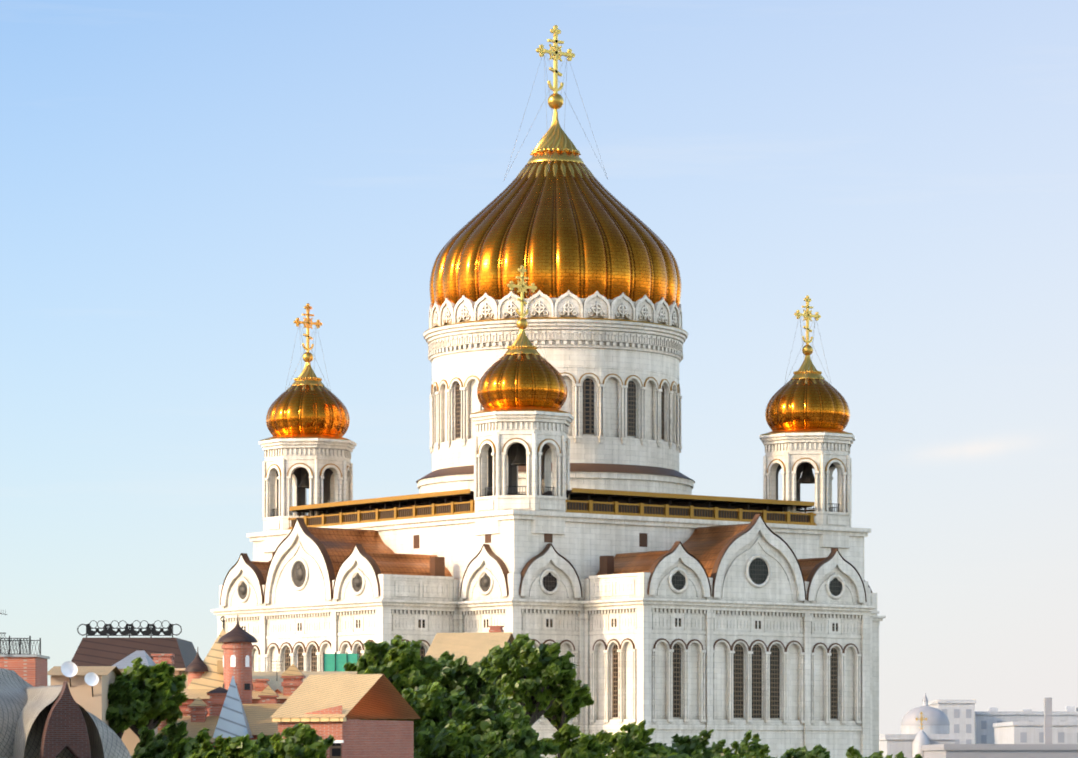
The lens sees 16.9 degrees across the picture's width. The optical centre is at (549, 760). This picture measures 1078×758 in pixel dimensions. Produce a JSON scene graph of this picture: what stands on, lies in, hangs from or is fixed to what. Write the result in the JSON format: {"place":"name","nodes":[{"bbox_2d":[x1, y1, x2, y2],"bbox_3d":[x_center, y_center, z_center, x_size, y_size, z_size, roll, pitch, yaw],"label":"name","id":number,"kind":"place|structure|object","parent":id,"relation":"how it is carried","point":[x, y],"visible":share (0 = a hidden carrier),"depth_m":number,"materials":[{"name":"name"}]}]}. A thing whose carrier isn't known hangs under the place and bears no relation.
{"place":"outdoors","nodes":[
{"label":"outdoors","id":0,"kind":"place"},
{"bbox_2d":[0,613,131,757],"bbox_3d":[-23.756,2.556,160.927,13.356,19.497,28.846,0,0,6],"label":"building","id":1,"kind":"structure","parent":0,"point":[39,718],"depth_m":151.84,"materials":[{"name":"grey metal"}]},
{"bbox_2d":[425,626,513,666],"bbox_3d":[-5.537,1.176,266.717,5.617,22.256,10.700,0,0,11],"label":"roof","id":2,"kind":"structure","parent":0,"point":[473,647],"depth_m":264.97,"materials":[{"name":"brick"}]},
{"bbox_2d":[0,0,1077,734],"label":"sky","id":3,"kind":"structure","parent":0,"point":[180,179],"materials":[{"name":"blue"}]},
{"bbox_2d":[211,290,885,757],"bbox_3d":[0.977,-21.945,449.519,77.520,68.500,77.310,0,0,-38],"label":"cathedral","id":4,"kind":"structure","parent":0,"point":[655,592],"depth_m":423.70,"materials":[{"name":"stone"}]},
{"bbox_2d":[259,434,356,552],"bbox_3d":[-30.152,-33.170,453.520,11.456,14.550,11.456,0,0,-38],"label":"bell tower","id":5,"kind":"structure","parent":4,"relation":"attached to","point":[320,467],"depth_m":449.90,"materials":[{"name":"stone"}]},
{"bbox_2d":[266,303,349,436],"bbox_3d":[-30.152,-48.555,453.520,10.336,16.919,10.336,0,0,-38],"label":"dome","id":6,"kind":"structure","parent":5,"relation":"on","point":[307,402],"depth_m":450.19,"materials":[{"name":"gold metal"}]},
{"bbox_2d":[470,406,573,534],"bbox_3d":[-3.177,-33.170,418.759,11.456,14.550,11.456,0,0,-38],"label":"bell tower","id":7,"kind":"structure","parent":4,"relation":"attached to","point":[508,441],"depth_m":414.80,"materials":[{"name":"stone"}]},
{"bbox_2d":[477,265,566,409],"bbox_3d":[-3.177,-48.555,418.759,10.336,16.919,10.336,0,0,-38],"label":"dome","id":8,"kind":"structure","parent":7,"relation":"on","point":[522,372],"depth_m":415.39,"materials":[{"name":"gold metal"}]},
{"bbox_2d":[429,25,681,307],"bbox_3d":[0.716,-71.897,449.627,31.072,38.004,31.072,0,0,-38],"label":"dome","id":9,"kind":"structure","parent":4,"relation":"on","point":[555,218],"depth_m":439.08,"materials":[{"name":"gold metal"}]},
{"bbox_2d":[760,428,854,547],"bbox_3d":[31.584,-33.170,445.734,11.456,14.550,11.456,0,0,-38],"label":"bell tower","id":10,"kind":"structure","parent":4,"relation":"attached to","point":[793,454],"depth_m":441.58,"materials":[{"name":"stone"}]},
{"bbox_2d":[765,295,849,430],"bbox_3d":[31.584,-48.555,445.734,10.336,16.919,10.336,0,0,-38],"label":"dome","id":11,"kind":"structure","parent":10,"relation":"on","point":[807,396],"depth_m":442.37,"materials":[{"name":"gold metal"}]},
{"label":"ground","id":12,"kind":"structure","parent":0,"visible":0},
{"bbox_2d":[106,675,151,738],"bbox_3d":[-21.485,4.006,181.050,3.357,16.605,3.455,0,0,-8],"label":"tree","id":13,"kind":"object","parent":12,"relation":"on","point":[129,704],"visible":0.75,"depth_m":180.24,"materials":[{"name":"green plant"}]},
{"bbox_2d":[71,620,196,676],"bbox_3d":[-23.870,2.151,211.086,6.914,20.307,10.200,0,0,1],"label":"roof","id":14,"kind":"structure","parent":12,"relation":"on","point":[107,651],"depth_m":207.03,"materials":[{"name":"paint"}]},
{"bbox_2d":[115,657,187,741],"bbox_3d":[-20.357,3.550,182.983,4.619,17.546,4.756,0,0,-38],"label":"tree","id":15,"kind":"object","parent":12,"relation":"on","point":[161,684],"visible":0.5,"depth_m":182.27,"materials":[{"name":"green plant"}]},
{"bbox_2d":[131,721,189,757],"bbox_3d":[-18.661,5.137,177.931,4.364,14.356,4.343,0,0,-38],"label":"tree","id":16,"kind":"object","parent":12,"relation":"on","point":[146,746],"visible":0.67,"depth_m":177.16,"materials":[{"name":"green plant"}]},
{"bbox_2d":[166,727,213,757],"bbox_3d":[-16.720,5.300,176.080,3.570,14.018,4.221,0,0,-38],"label":"tree","id":17,"kind":"object","parent":12,"relation":"on","point":[189,746],"visible":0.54,"depth_m":175.81,"materials":[{"name":"green plant"}]},
{"bbox_2d":[188,734,270,757],"bbox_3d":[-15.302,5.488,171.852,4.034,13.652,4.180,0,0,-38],"label":"tree","id":18,"kind":"object","parent":12,"relation":"on","point":[238,747],"visible":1,"depth_m":171.61,"materials":[{"name":"green plant"}]},
{"bbox_2d":[253,732,278,757],"bbox_3d":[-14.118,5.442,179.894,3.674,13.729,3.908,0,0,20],"label":"tree","id":19,"kind":"object","parent":12,"relation":"on","point":[263,742],"visible":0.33,"depth_m":179.08,"materials":[{"name":"green plant"}]},
{"bbox_2d":[269,723,334,757],"bbox_3d":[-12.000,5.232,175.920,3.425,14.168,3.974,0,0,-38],"label":"tree","id":20,"kind":"object","parent":12,"relation":"on","point":[301,740],"visible":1,"depth_m":175.25,"materials":[{"name":"green plant"}]},
{"bbox_2d":[401,682,475,738],"bbox_3d":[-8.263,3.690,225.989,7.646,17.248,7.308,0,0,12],"label":"tree","id":21,"kind":"object","parent":12,"relation":"on","point":[430,706],"visible":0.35,"depth_m":224.66,"materials":[{"name":"green plant"}]},
{"bbox_2d":[414,718,515,757],"bbox_3d":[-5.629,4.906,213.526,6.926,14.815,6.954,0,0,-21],"label":"tree","id":22,"kind":"object","parent":12,"relation":"on","point":[451,741],"visible":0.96,"depth_m":212.47,"materials":[{"name":"green plant"}]},
{"bbox_2d":[438,695,559,757],"bbox_3d":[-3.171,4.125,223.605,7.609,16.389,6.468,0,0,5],"label":"tree","id":23,"kind":"object","parent":12,"relation":"on","point":[517,730],"visible":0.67,"depth_m":222.22,"materials":[{"name":"green plant"}]},
{"bbox_2d":[879,693,1077,757],"bbox_3d":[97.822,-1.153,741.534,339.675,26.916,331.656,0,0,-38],"label":"distant city","id":24,"kind":"object","parent":12,"relation":"on","point":[948,729],"visible":1,"depth_m":747.63,"materials":[{"name":"grey"}]},
{"label":"plaza pavement","id":25,"kind":"structure","parent":0,"visible":0},
{"bbox_2d":[47,615,420,757],"bbox_3d":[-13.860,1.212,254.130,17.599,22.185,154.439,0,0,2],"label":"buildings","id":26,"kind":"structure","parent":25,"relation":"on","point":[229,692],"depth_m":190.43,"materials":[{"name":"paint"}]},
{"bbox_2d":[343,635,447,697],"bbox_3d":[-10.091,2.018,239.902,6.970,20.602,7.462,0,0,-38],"label":"tree","id":27,"kind":"object","parent":25,"relation":"on","point":[399,663],"visible":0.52,"depth_m":238.68,"materials":[{"name":"green plant"}]},
{"bbox_2d":[429,651,507,718],"bbox_3d":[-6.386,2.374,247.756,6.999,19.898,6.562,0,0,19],"label":"tree","id":28,"kind":"object","parent":25,"relation":"on","point":[459,675],"visible":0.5,"depth_m":245.96,"materials":[{"name":"green plant"}]},
{"bbox_2d":[471,647,509,715],"bbox_3d":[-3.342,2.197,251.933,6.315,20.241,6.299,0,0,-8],"label":"tree","id":29,"kind":"object","parent":25,"relation":"on","point":[496,709],"depth_m":250.74,"materials":[{"name":"green plant"}]},
{"bbox_2d":[477,633,577,724],"bbox_3d":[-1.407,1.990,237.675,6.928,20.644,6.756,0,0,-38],"label":"tree","id":30,"kind":"object","parent":25,"relation":"on","point":[526,675],"visible":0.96,"depth_m":236.52,"materials":[{"name":"green plant"}]},
{"bbox_2d":[540,680,593,757],"bbox_3d":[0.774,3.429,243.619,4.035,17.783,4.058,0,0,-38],"label":"tree","id":31,"kind":"object","parent":25,"relation":"on","point":[556,714],"visible":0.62,"depth_m":243.02,"materials":[{"name":"green plant"}]},
{"bbox_2d":[542,723,613,757],"bbox_3d":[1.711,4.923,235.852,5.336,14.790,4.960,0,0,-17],"label":"tree","id":32,"kind":"object","parent":25,"relation":"on","point":[582,746],"visible":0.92,"depth_m":234.99,"materials":[{"name":"green plant"}]},
{"bbox_2d":[596,720,670,757],"bbox_3d":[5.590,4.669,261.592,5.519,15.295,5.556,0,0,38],"label":"tree","id":33,"kind":"object","parent":25,"relation":"on","point":[635,738],"visible":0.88,"depth_m":260.54,"materials":[{"name":"green plant"}]},
{"bbox_2d":[624,749,692,757],"bbox_3d":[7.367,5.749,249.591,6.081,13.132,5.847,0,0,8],"label":"tree","id":34,"kind":"object","parent":25,"relation":"on","point":[641,754],"visible":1,"depth_m":248.23,"materials":[{"name":"green plant"}]},
{"bbox_2d":[657,729,725,757],"bbox_3d":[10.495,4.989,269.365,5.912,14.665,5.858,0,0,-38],"label":"tree","id":35,"kind":"object","parent":25,"relation":"on","point":[694,746],"visible":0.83,"depth_m":268.99,"materials":[{"name":"green plant"}]},
{"bbox_2d":[702,752,745,757],"bbox_3d":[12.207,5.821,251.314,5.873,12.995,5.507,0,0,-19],"label":"tree","id":36,"kind":"object","parent":25,"relation":"on","point":[728,755],"visible":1,"depth_m":251.15,"materials":[{"name":"green plant"}]},
{"bbox_2d":[723,730,777,757],"bbox_3d":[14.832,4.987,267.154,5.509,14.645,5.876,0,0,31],"label":"tree","id":37,"kind":"object","parent":25,"relation":"on","point":[746,748],"visible":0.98,"depth_m":267.29,"materials":[{"name":"green plant"}]},
{"bbox_2d":[780,744,829,757],"bbox_3d":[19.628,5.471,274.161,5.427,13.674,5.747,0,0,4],"label":"tree","id":38,"kind":"object","parent":25,"relation":"on","point":[819,751],"visible":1,"depth_m":272.97,"materials":[{"name":"green plant"}]},
{"bbox_2d":[846,746,896,757],"bbox_3d":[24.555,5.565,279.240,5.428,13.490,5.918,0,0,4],"label":"tree","id":39,"kind":"object","parent":25,"relation":"on","point":[851,752],"visible":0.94,"depth_m":279.36,"materials":[{"name":"green plant"}]},
{"bbox_2d":[894,751,921,757],"bbox_3d":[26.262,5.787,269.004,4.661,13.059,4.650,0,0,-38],"label":"tree","id":40,"kind":"object","parent":25,"relation":"on","point":[900,755],"visible":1,"depth_m":268.27,"materials":[{"name":"green plant"}]}
]}

